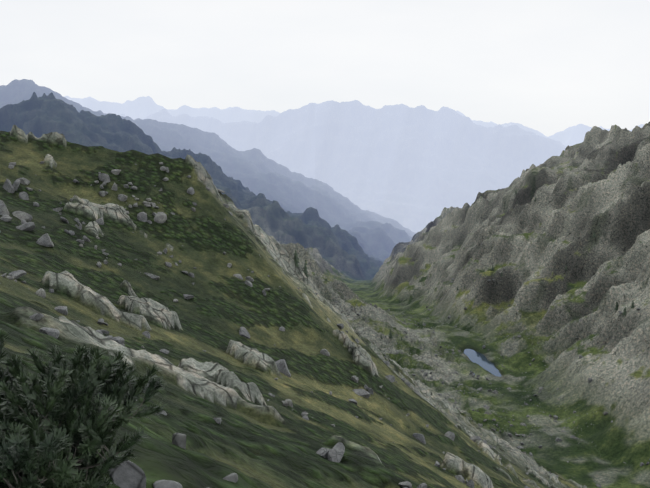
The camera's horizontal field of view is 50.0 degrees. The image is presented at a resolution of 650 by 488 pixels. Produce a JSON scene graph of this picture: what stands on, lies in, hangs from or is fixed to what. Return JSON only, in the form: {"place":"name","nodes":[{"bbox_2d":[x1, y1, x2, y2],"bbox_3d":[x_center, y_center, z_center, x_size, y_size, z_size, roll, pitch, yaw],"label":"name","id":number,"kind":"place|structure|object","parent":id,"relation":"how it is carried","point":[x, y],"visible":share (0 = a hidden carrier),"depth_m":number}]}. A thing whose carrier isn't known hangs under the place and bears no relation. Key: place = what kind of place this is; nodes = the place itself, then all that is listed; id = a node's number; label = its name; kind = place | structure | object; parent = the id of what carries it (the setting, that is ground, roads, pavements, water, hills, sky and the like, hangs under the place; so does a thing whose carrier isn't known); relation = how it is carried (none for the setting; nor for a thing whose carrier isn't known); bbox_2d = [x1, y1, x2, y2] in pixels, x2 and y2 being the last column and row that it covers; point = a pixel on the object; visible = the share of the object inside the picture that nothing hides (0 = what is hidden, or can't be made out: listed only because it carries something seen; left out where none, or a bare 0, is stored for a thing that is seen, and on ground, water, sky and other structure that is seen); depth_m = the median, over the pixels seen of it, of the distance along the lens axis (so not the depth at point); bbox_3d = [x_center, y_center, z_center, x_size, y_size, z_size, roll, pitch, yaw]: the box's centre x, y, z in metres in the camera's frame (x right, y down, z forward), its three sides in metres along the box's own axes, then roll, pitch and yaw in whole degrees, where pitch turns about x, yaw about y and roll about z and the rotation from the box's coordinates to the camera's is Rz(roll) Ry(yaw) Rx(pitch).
{"place":"outdoors","nodes":[
{"label":"outdoors","id":0,"kind":"place"},
{"bbox_2d":[0,79,649,487],"bbox_3d":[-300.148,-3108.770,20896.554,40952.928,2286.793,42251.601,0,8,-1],"label":"terrain","id":1,"kind":"structure","parent":0,"point":[356,199],"depth_m":527.11},
{"bbox_2d":[0,329,167,487],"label":"bush","id":2,"kind":"object","parent":1,"relation":"on","point":[19,448],"depth_m":4.80},
{"bbox_2d":[0,161,571,487],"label":"rocks","id":3,"kind":"object","parent":1,"relation":"on","point":[128,474],"visible":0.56,"depth_m":110.28},
{"bbox_2d":[293,186,633,343],"bbox_3d":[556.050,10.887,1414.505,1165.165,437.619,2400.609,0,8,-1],"label":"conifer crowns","id":4,"kind":"object","parent":1,"relation":"on","point":[296,261],"visible":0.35,"depth_m":586.85},
{"bbox_2d":[307,243,649,487],"bbox_3d":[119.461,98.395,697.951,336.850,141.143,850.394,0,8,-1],"label":"rocks","id":5,"kind":"object","parent":1,"relation":"on","point":[555,417],"visible":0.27,"depth_m":637.41},
{"bbox_2d":[0,0,649,136],"label":"sky","id":6,"kind":"structure","parent":0,"point":[548,67]},
{"bbox_2d":[464,349,500,376],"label":"lake water","id":7,"kind":"structure","parent":0,"point":[480,359],"depth_m":713.84}
]}

